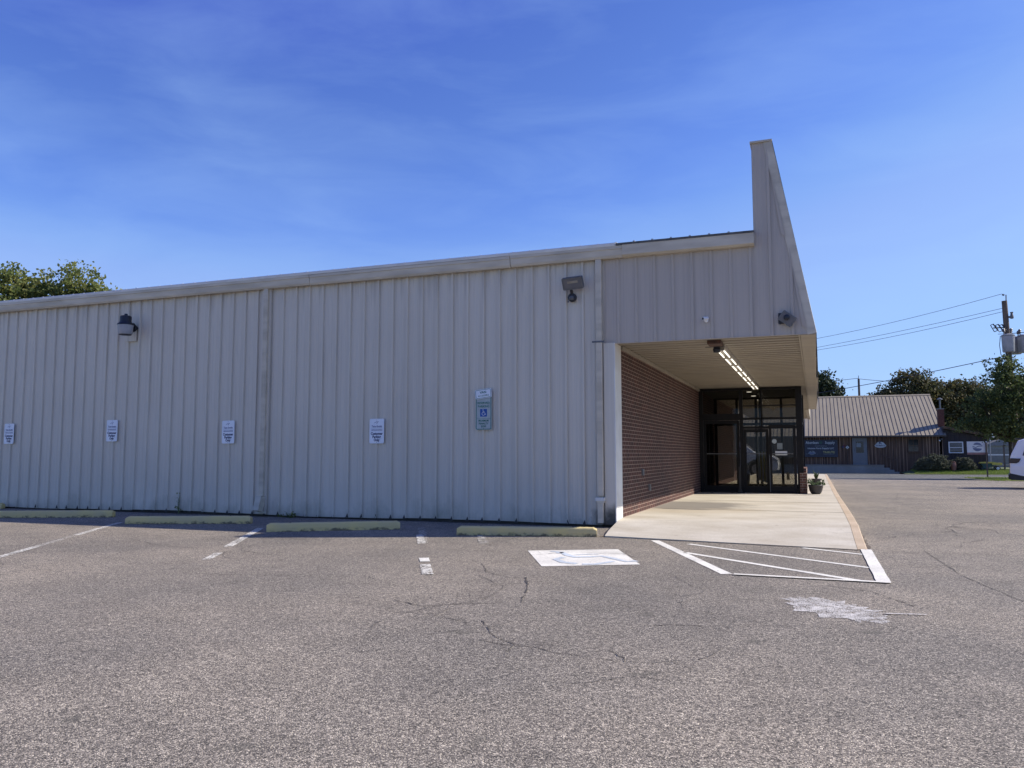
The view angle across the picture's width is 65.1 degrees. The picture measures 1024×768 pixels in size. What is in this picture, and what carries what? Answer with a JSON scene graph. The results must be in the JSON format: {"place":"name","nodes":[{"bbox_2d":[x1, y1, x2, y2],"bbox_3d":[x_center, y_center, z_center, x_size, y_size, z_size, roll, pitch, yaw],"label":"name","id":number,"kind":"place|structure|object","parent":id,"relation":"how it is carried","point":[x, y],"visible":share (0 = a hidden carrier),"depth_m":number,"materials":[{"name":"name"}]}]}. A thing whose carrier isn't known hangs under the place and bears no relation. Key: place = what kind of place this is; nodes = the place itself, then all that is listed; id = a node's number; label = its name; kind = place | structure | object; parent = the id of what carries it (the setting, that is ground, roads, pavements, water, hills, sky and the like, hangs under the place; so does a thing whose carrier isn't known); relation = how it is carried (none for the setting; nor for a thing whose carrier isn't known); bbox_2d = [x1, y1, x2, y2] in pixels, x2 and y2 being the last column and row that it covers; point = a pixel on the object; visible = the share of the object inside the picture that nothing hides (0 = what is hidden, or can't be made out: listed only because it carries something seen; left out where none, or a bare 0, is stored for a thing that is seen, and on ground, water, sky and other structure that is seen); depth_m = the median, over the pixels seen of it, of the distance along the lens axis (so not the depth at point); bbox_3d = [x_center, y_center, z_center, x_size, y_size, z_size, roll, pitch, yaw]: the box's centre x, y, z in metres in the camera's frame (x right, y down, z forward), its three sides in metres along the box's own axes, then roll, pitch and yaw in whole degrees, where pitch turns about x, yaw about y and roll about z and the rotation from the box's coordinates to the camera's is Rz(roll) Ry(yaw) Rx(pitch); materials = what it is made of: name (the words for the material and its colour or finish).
{"place":"outdoors","nodes":[
{"label":"outdoors","id":0,"kind":"place"},
{"bbox_2d":[0,479,1023,767],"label":"parking lot","id":1,"kind":"structure","parent":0,"point":[238,657],"depth_m":5.00,"materials":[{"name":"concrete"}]},
{"bbox_2d":[0,547,34,556],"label":"parking line","id":2,"kind":"object","parent":1,"relation":"on","point":[19,551],"visible":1,"depth_m":10.02,"materials":[{"name":"paint"}]},
{"bbox_2d":[0,510,115,517],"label":"wheel stop","id":3,"kind":"object","parent":1,"relation":"on","point":[56,513],"visible":1,"depth_m":15.31,"materials":[{"name":"yellow paint"}]},
{"bbox_2d":[77,522,120,534],"bbox_3d":[-6.717,2.350,13.063,0.104,0.001,2.290,1,-5,-11],"label":"parking line","id":4,"kind":"object","parent":1,"relation":"on","point":[98,528],"visible":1,"depth_m":13.01,"materials":[{"name":"paint"}]},
{"bbox_2d":[174,492,180,513],"bbox_3d":[-6.753,2.412,16.229,0.208,0.439,0.157,-2,-5,21],"label":"wall weed","id":5,"kind":"object","parent":1,"relation":"on","point":[177,508],"depth_m":16.23,"materials":[{"name":"green plant"}]},
{"bbox_2d":[125,515,252,523],"bbox_3d":[-5.620,2.362,13.960,2.143,0.140,0.159,0,-5,-2],"label":"wheel stop","id":6,"kind":"object","parent":1,"relation":"on","point":[230,519],"visible":1,"depth_m":13.89,"materials":[{"name":"yellow paint"}]},
{"bbox_2d":[225,528,262,546],"bbox_3d":[-3.900,2.232,11.754,0.115,0.001,2.659,1,-5,-9],"label":"parking line","id":7,"kind":"object","parent":1,"relation":"on","point":[249,534],"visible":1,"depth_m":11.71,"materials":[{"name":"paint"}]},
{"bbox_2d":[277,511,296,517],"bbox_3d":[-4.245,2.487,15.242,0.539,0.181,0.245,-2,-5,21],"label":"wall weed","id":8,"kind":"object","parent":1,"relation":"on","point":[291,515],"depth_m":15.22,"materials":[{"name":"green plant"}]},
{"bbox_2d":[266,520,399,531],"bbox_3d":[-2.816,2.251,12.719,2.061,0.140,0.159,1,-5,-12],"label":"wheel stop","id":9,"kind":"object","parent":1,"relation":"on","point":[331,526],"visible":1,"depth_m":12.64,"materials":[{"name":"yellow paint"}]},
{"bbox_2d":[416,535,425,543],"bbox_3d":[-1.292,2.193,11.344,0.115,0.001,1.195,1,-5,-8],"label":"parking line","id":10,"kind":"object","parent":1,"relation":"on","point":[420,538],"visible":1,"depth_m":11.27,"materials":[{"name":"paint"}]},
{"bbox_2d":[418,528,427,542],"bbox_3d":[-1.338,2.251,12.000,0.114,0.001,2.317,1,-5,-7],"label":"parking line","id":11,"kind":"object","parent":1,"relation":"on","point":[423,534],"visible":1,"depth_m":11.98,"materials":[{"name":"paint"}]},
{"bbox_2d":[419,558,429,561],"bbox_3d":[-0.996,1.997,9.120,0.119,0.001,0.322,1,-5,-9],"label":"parking line","id":12,"kind":"object","parent":1,"relation":"on","point":[423,559],"visible":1,"depth_m":9.12,"materials":[{"name":"white paint"}]},
{"bbox_2d":[421,564,433,573],"bbox_3d":[-0.894,1.931,8.373,0.118,0.001,0.743,1,-5,-8],"label":"parking line","id":13,"kind":"object","parent":1,"relation":"on","point":[426,569],"visible":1,"depth_m":8.33,"materials":[{"name":"paint"}]},
{"bbox_2d":[477,535,488,542],"bbox_3d":[-0.444,2.217,11.638,0.136,0.001,1.767,0,-5,-4],"label":"parking line","id":14,"kind":"object","parent":1,"relation":"on","point":[482,538],"visible":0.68,"depth_m":11.25,"materials":[{"name":"paint"}]},
{"bbox_2d":[1,521,1011,688],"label":"hairline cracks","id":15,"kind":"object","parent":1,"relation":"on","point":[553,614],"visible":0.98,"depth_m":6.20,"materials":[{"name":"grey asphalt"}]},
{"bbox_2d":[457,526,596,536],"bbox_3d":[0.214,2.174,11.863,2.074,0.140,0.159,-1,-5,8],"label":"wheel stop","id":16,"kind":"object","parent":1,"relation":"on","point":[528,531],"visible":1,"depth_m":11.79,"materials":[{"name":"yellow paint"}]},
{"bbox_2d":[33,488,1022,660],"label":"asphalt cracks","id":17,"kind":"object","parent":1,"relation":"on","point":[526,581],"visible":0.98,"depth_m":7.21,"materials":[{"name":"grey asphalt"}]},
{"bbox_2d":[529,549,638,565],"bbox_3d":[0.828,2.020,9.360,1.152,0.001,1.451,0,-5,-5],"label":"painted pad","id":18,"kind":"object","parent":1,"relation":"on","point":[543,558],"visible":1,"depth_m":9.32,"materials":[{"name":"white paint"}]},
{"bbox_2d":[552,551,635,564],"bbox_3d":[0.744,2.013,9.319,0.828,0.001,1.327,3,-6,-31],"label":"access symbol","id":19,"kind":"object","parent":18,"relation":"on","point":[563,553],"visible":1,"depth_m":9.11,"materials":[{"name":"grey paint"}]},
{"bbox_2d":[600,532,870,549],"bbox_3d":[5.262,2.694,17.103,3.628,0.001,14.008,-2,-5,21],"label":"edge grit","id":20,"kind":"object","parent":1,"relation":"on","point":[868,546],"visible":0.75,"depth_m":10.51,"materials":[{"name":"grey gravel"}]},
{"bbox_2d":[651,540,868,581],"bbox_3d":[2.686,2.016,9.328,2.708,0.001,2.996,-2,-5,21],"label":"hatch marking","id":21,"kind":"object","parent":1,"relation":"on","point":[696,559],"visible":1,"depth_m":9.13,"materials":[{"name":"white paint"}]},
{"bbox_2d":[734,573,888,582],"bbox_3d":[2.858,1.868,7.726,1.401,0.001,0.078,-2,-5,22],"label":"hatch border","id":22,"kind":"object","parent":1,"relation":"on","point":[812,578],"visible":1,"depth_m":7.68,"materials":[{"name":"white paint"}]},
{"bbox_2d":[782,597,886,623],"bbox_3d":[2.474,1.744,6.221,0.796,0.001,0.984,-2,-5,21],"label":"scraped patch","id":23,"kind":"object","parent":1,"relation":"on","point":[832,609],"visible":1,"depth_m":6.19,"materials":[{"name":"paint"}]},
{"bbox_2d":[825,474,866,548],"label":"kerb","id":24,"kind":"structure","parent":1,"relation":"on","point":[858,538],"depth_m":12.54,"materials":[{"name":"concrete"}]},
{"bbox_2d":[861,549,890,582],"bbox_3d":[3.948,1.958,8.748,0.134,0.001,2.770,-2,-5,21],"label":"hatch border","id":25,"kind":"object","parent":1,"relation":"on","point":[877,569],"visible":1,"depth_m":8.51,"materials":[{"name":"white paint"}]},
{"bbox_2d":[1008,438,1023,479],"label":"parked suv","id":26,"kind":"object","parent":1,"relation":"on","point":[1016,460],"visible":1,"depth_m":28.92,"materials":[{"name":"white paint"}]},
{"bbox_2d":[0,0,1023,395],"label":"sky","id":27,"kind":"structure","parent":0,"point":[152,143],"materials":[{"name":"blue"}]},
{"bbox_2d":[605,474,856,549],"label":"walkway","id":28,"kind":"structure","parent":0,"point":[732,518],"depth_m":12.96,"materials":[{"name":"concrete"}]},
{"bbox_2d":[702,491,735,492],"bbox_3d":[5.756,3.003,22.311,0.900,0.040,0.140,-2,-5,21],"label":"floor bar","id":29,"kind":"object","parent":28,"relation":"on","point":[719,491],"visible":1,"depth_m":22.31,"materials":[{"name":"black metal"}]},
{"bbox_2d":[738,467,742,492],"bbox_3d":[6.299,2.648,22.136,0.140,0.720,0.300,-2,-5,21],"label":"floor stand","id":30,"kind":"object","parent":28,"relation":"on","point":[740,490],"visible":0.98,"depth_m":22.11,"materials":[{"name":"black metal"}]},
{"bbox_2d":[757,432,766,485],"bbox_3d":[7.473,2.212,24.036,0.430,1.920,0.234,-2,-5,21],"label":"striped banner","id":31,"kind":"object","parent":28,"relation":"on","point":[762,465],"visible":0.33,"depth_m":24.00,"materials":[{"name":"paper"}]},
{"bbox_2d":[805,478,824,493],"bbox_3d":[8.165,2.731,21.548,0.435,0.449,0.418,3,-6,-30],"label":"bowl planter","id":32,"kind":"object","parent":28,"relation":"on","point":[814,488],"visible":1,"depth_m":21.43,"materials":[{"name":"ceramic"}]},
{"bbox_2d":[811,471,820,484],"bbox_3d":[10.100,3.124,26.610,0.340,0.548,0.340,-2,-5,21],"label":"potted plant","id":33,"kind":"object","parent":28,"relation":"on","point":[816,477],"visible":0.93,"depth_m":26.52,"materials":[{"name":"green plant"}]},
{"bbox_2d":[747,473,749,485],"bbox_3d":[7.133,2.963,24.529,0.320,0.510,0.315,-2,-5,21],"label":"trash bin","id":34,"kind":"object","parent":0,"point":[748,477],"visible":0.24,"depth_m":24.41,"materials":[{"name":"black"}]},
{"bbox_2d":[740,445,780,474],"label":"parked car","id":35,"kind":"object","parent":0,"point":[776,464],"visible":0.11,"depth_m":49.11,"materials":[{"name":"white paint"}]},
{"bbox_2d":[750,473,1007,480],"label":"road","id":36,"kind":"structure","parent":0,"point":[896,476],"depth_m":51.59,"materials":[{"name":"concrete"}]},
{"bbox_2d":[901,467,1009,474],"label":"lawn","id":37,"kind":"structure","parent":0,"point":[909,472],"depth_m":59.45,"materials":[{"name":"plant"}]},
{"bbox_2d":[912,453,952,471],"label":"rounded bush","id":38,"kind":"object","parent":37,"relation":"on","point":[936,462],"visible":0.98,"depth_m":60.28,"materials":[{"name":"green plant"}]},
{"bbox_2d":[950,461,956,470],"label":"garden urn","id":39,"kind":"object","parent":37,"relation":"on","point":[954,466],"visible":1,"depth_m":60.06,"materials":[{"name":"ceramic"}]},
{"bbox_2d":[952,457,977,470],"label":"rounded bush","id":40,"kind":"object","parent":37,"relation":"on","point":[968,464],"visible":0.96,"depth_m":59.88,"materials":[{"name":"green plant"}]},
{"bbox_2d":[979,462,1008,469],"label":"yard cart","id":41,"kind":"object","parent":37,"relation":"on","point":[983,464],"visible":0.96,"depth_m":59.76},
{"bbox_2d":[1003,444,1005,469],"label":"wooden post","id":42,"kind":"object","parent":37,"relation":"on","point":[1004,457],"visible":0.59,"depth_m":59.66,"materials":[{"name":"brown wood"}]},
{"bbox_2d":[952,476,1023,480],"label":"verge","id":43,"kind":"structure","parent":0,"point":[973,479],"depth_m":42.89,"materials":[{"name":"green plant"}]},
{"bbox_2d":[947,353,1023,470],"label":"shade tree","id":44,"kind":"object","parent":43,"relation":"on","point":[1009,403],"visible":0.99,"depth_m":44.18,"materials":[{"name":"green plant"}]},
{"bbox_2d":[990,294,1023,448],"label":"utility pole","id":45,"kind":"object","parent":43,"relation":"on","point":[1012,344],"visible":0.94,"depth_m":45.56,"materials":[{"name":"brown wood"}]},
{"bbox_2d":[820,357,997,392],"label":"power line","id":46,"kind":"object","parent":45,"relation":"attached to","point":[907,376],"visible":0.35,"depth_m":51.79,"materials":[{"name":"black metal"}]},
{"bbox_2d":[817,294,1000,338],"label":"power line","id":47,"kind":"object","parent":45,"relation":"attached to","point":[913,317],"visible":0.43,"depth_m":51.17,"materials":[{"name":"black metal"}]},
{"bbox_2d":[820,312,999,349],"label":"power line","id":48,"kind":"object","parent":45,"relation":"attached to","point":[912,332],"visible":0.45,"depth_m":51.37,"materials":[{"name":"black metal"}]},
{"bbox_2d":[821,308,1001,346],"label":"power line","id":49,"kind":"object","parent":45,"relation":"attached to","point":[912,328],"visible":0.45,"depth_m":51.60,"materials":[{"name":"black metal"}]},
{"bbox_3d":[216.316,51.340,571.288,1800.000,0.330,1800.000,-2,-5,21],"label":"ground","id":50,"kind":"structure","parent":0,"visible":0},
{"bbox_2d":[0,261,64,300],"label":"broadleaf tree","id":51,"kind":"object","parent":50,"relation":"on","point":[20,288],"visible":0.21,"depth_m":44.44,"materials":[{"name":"green plant"}]},
{"bbox_2d":[41,258,121,295],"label":"broadleaf tree","id":52,"kind":"object","parent":50,"relation":"on","point":[79,284],"visible":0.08,"depth_m":44.20,"materials":[{"name":"green plant"}]},
{"bbox_2d":[0,139,818,526],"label":"store building","id":53,"kind":"structure","parent":50,"relation":"on","point":[300,379],"depth_m":15.03,"materials":[{"name":"paint"}]},
{"bbox_2d":[4,424,13,443],"bbox_3d":[-11.376,1.125,18.126,0.304,0.456,0.008,-2,-5,21],"label":"parking sign","id":54,"kind":"object","parent":53,"relation":"attached to","point":[8,433],"visible":1,"depth_m":18.12,"materials":[{"name":"white metal"}]},
{"bbox_2d":[106,420,117,440],"bbox_3d":[-8.513,0.994,17.053,0.304,0.456,0.008,-2,-5,21],"label":"parking sign","id":55,"kind":"object","parent":53,"relation":"attached to","point":[112,429],"visible":1,"depth_m":17.05,"materials":[{"name":"white metal"}]},
{"bbox_2d":[117,314,137,341],"bbox_3d":[-8.108,-1.195,16.915,0.337,0.545,0.510,0,-5,-1],"label":"barn lamp","id":56,"kind":"object","parent":53,"relation":"attached to","point":[127,328],"visible":1,"depth_m":16.75,"materials":[{"name":"metal"}]},
{"bbox_2d":[222,420,234,443],"bbox_3d":[-5.659,0.957,15.976,0.304,0.456,0.008,-2,-6,21],"label":"parking sign","id":57,"kind":"object","parent":53,"relation":"attached to","point":[228,427],"visible":1,"depth_m":15.98,"materials":[{"name":"white metal"}]},
{"bbox_2d":[369,419,383,442],"bbox_3d":[-2.496,0.868,14.787,0.304,0.456,0.008,-2,-5,21],"label":"parking sign","id":58,"kind":"object","parent":53,"relation":"attached to","point":[376,433],"visible":1,"depth_m":14.79,"materials":[{"name":"white metal"}]},
{"bbox_2d":[475,388,491,398],"bbox_3d":[-0.505,0.170,14.077,0.310,0.164,0.006,-9,-8,20],"label":"van sign","id":59,"kind":"object","parent":53,"relation":"attached to","point":[483,393],"visible":1,"depth_m":14.07,"materials":[{"name":"white metal"}]},
{"bbox_2d":[476,396,491,429],"bbox_3d":[-0.499,0.472,14.065,0.304,0.665,0.008,-2,-5,21],"label":"access sign","id":60,"kind":"object","parent":53,"relation":"attached to","point":[483,413],"visible":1,"depth_m":14.06,"materials":[{"name":"white metal"}]},
{"bbox_2d":[561,275,583,302],"bbox_3d":[1.041,-1.603,13.574,0.362,0.437,0.243,-2,-5,21],"label":"flood lamp","id":61,"kind":"object","parent":53,"relation":"attached to","point":[571,284],"visible":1,"depth_m":13.53,"materials":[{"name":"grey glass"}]},
{"bbox_2d":[702,317,708,322],"bbox_3d":[3.082,-1.033,12.812,0.131,0.094,0.076,4,-6,-35],"label":"security camera","id":62,"kind":"object","parent":53,"relation":"attached to","point":[705,319],"visible":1,"depth_m":12.79,"materials":[{"name":"white paint"}]},
{"bbox_2d":[705,340,724,352],"bbox_3d":[3.357,-0.620,13.319,0.320,0.145,0.553,-2,-5,21],"label":"junction box","id":63,"kind":"object","parent":53,"relation":"attached to","point":[715,345],"visible":1,"depth_m":13.26,"materials":[{"name":"brown metal"}]},
{"bbox_2d":[719,345,731,358],"bbox_3d":[3.740,-0.566,14.191,0.180,0.100,1.240,-2,-5,21],"label":"tube light","id":64,"kind":"object","parent":53,"relation":"attached to","point":[725,352],"visible":0.77,"depth_m":14.31,"materials":[{"name":"white plastic"}]},
{"bbox_2d":[725,354,737,365],"bbox_3d":[4.189,-0.463,15.375,0.180,0.100,1.240,-2,-5,21],"label":"tube light","id":65,"kind":"object","parent":53,"relation":"attached to","point":[733,360],"visible":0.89,"depth_m":15.57,"materials":[{"name":"white plastic"}]},
{"bbox_2d":[732,361,742,371],"bbox_3d":[4.637,-0.359,16.559,0.180,0.100,1.240,-2,-5,21],"label":"tube light","id":66,"kind":"object","parent":53,"relation":"attached to","point":[739,367],"visible":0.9,"depth_m":16.79,"materials":[{"name":"white plastic"}]},
{"bbox_2d":[738,367,747,376],"bbox_3d":[5.085,-0.256,17.743,0.180,0.100,1.240,-2,-5,21],"label":"tube light","id":67,"kind":"object","parent":53,"relation":"attached to","point":[744,373],"visible":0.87,"depth_m":17.98,"materials":[{"name":"white plastic"}]},
{"bbox_2d":[741,373,751,381],"bbox_3d":[5.533,-0.152,18.927,0.180,0.100,1.240,-2,-5,21],"label":"tube light","id":68,"kind":"object","parent":53,"relation":"attached to","point":[748,378],"visible":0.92,"depth_m":19.22,"materials":[{"name":"white plastic"}]},
{"bbox_2d":[747,378,754,385],"bbox_3d":[5.981,-0.049,20.110,0.180,0.100,1.240,-2,-5,21],"label":"tube light","id":69,"kind":"object","parent":53,"relation":"attached to","point":[752,383],"visible":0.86,"depth_m":20.32,"materials":[{"name":"white plastic"}]},
{"bbox_2d":[699,386,807,493],"bbox_3d":[7.305,1.721,23.991,2.838,2.950,3.783,-2,-5,21],"label":"entry lobby","id":70,"kind":"object","parent":53,"relation":"attached to","point":[741,395],"visible":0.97,"depth_m":22.50,"materials":[{"name":"brown metal"}]},
{"bbox_2d":[703,420,739,490],"bbox_3d":[5.914,2.032,22.582,0.985,1.995,0.105,-2,-5,21],"label":"door","id":71,"kind":"structure","parent":70,"relation":"in","point":[707,487],"depth_m":22.58,"materials":[{"name":"brown metal"}]},
{"bbox_2d":[743,429,769,492],"bbox_3d":[6.789,2.125,22.243,0.665,1.750,0.105,-2,-5,21],"label":"door","id":72,"kind":"structure","parent":70,"relation":"in","point":[747,488],"depth_m":22.23,"materials":[{"name":"brown metal"}]},
{"bbox_2d":[768,425,797,492],"bbox_3d":[7.417,2.047,21.953,0.710,1.855,0.116,-2,-5,21],"label":"door","id":73,"kind":"structure","parent":70,"relation":"in","point":[773,489],"depth_m":21.94,"materials":[{"name":"brown metal"}]},
{"bbox_2d":[751,382,758,389],"bbox_3d":[6.429,0.055,21.294,0.180,0.100,1.240,-2,-5,21],"label":"tube light","id":74,"kind":"object","parent":53,"relation":"attached to","point":[756,387],"visible":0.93,"depth_m":21.67,"materials":[{"name":"white plastic"}]},
{"bbox_2d":[778,310,796,326],"bbox_3d":[4.238,-1.008,12.344,0.280,0.271,0.145,-2,-5,21],"label":"turned lamp","id":75,"kind":"object","parent":53,"relation":"attached to","point":[786,318],"visible":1,"depth_m":12.32,"materials":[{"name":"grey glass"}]},
{"bbox_2d":[818,367,852,396],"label":"tree","id":76,"kind":"object","parent":50,"relation":"on","point":[826,382],"visible":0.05,"depth_m":83.63,"materials":[{"name":"green plant"}]},
{"bbox_2d":[858,376,859,395],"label":"utility pole","id":77,"kind":"object","parent":50,"relation":"on","point":[858,386],"visible":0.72,"depth_m":119.71,"materials":[{"name":"grey wood"}]},
{"bbox_2d":[738,394,991,473],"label":"farm shop","id":78,"kind":"structure","parent":50,"relation":"on","point":[908,430],"depth_m":64.81,"materials":[{"name":"tan steel"},{"name":"dark brown wood"}]},
{"bbox_2d":[804,440,837,456],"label":"shop sign","id":79,"kind":"object","parent":78,"relation":"attached to","point":[821,448],"visible":1,"depth_m":65.11,"materials":[{"name":"blue metal"}]},
{"bbox_2d":[852,438,867,464],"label":"door","id":80,"kind":"structure","parent":78,"relation":"in","point":[859,445],"depth_m":64.19,"materials":[{"name":"blue metal"}]},
{"bbox_2d":[875,441,885,447],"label":"feed sign","id":81,"kind":"object","parent":78,"relation":"attached to","point":[879,444],"visible":1,"depth_m":63.70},
{"bbox_2d":[907,439,919,452],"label":"window","id":82,"kind":"structure","parent":78,"relation":"in","point":[913,445],"depth_m":62.90,"materials":[{"name":"grey glass"}]},
{"bbox_2d":[864,366,974,428],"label":"maple tree","id":83,"kind":"object","parent":50,"relation":"on","point":[936,389],"visible":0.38,"depth_m":83.02,"materials":[{"name":"green plant"}]},
{"bbox_2d":[967,441,987,476],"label":"signboard","id":84,"kind":"object","parent":50,"relation":"on","point":[977,448],"visible":0.95,"depth_m":49.84,"materials":[{"name":"white metal"}]},
{"bbox_2d":[945,374,1023,439],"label":"maple tree","id":85,"kind":"object","parent":50,"relation":"on","point":[971,384],"visible":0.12,"depth_m":83.37,"materials":[{"name":"green plant"}]},
{"bbox_2d":[987,440,1012,465],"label":"grey trailer house","id":86,"kind":"structure","parent":50,"relation":"on","point":[997,447],"depth_m":78.87,"materials":[{"name":"grey metal"}]},
{"bbox_2d":[991,449,1008,464],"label":"window","id":87,"kind":"structure","parent":86,"relation":"in","point":[994,458],"depth_m":78.82,"materials":[{"name":"glass"}]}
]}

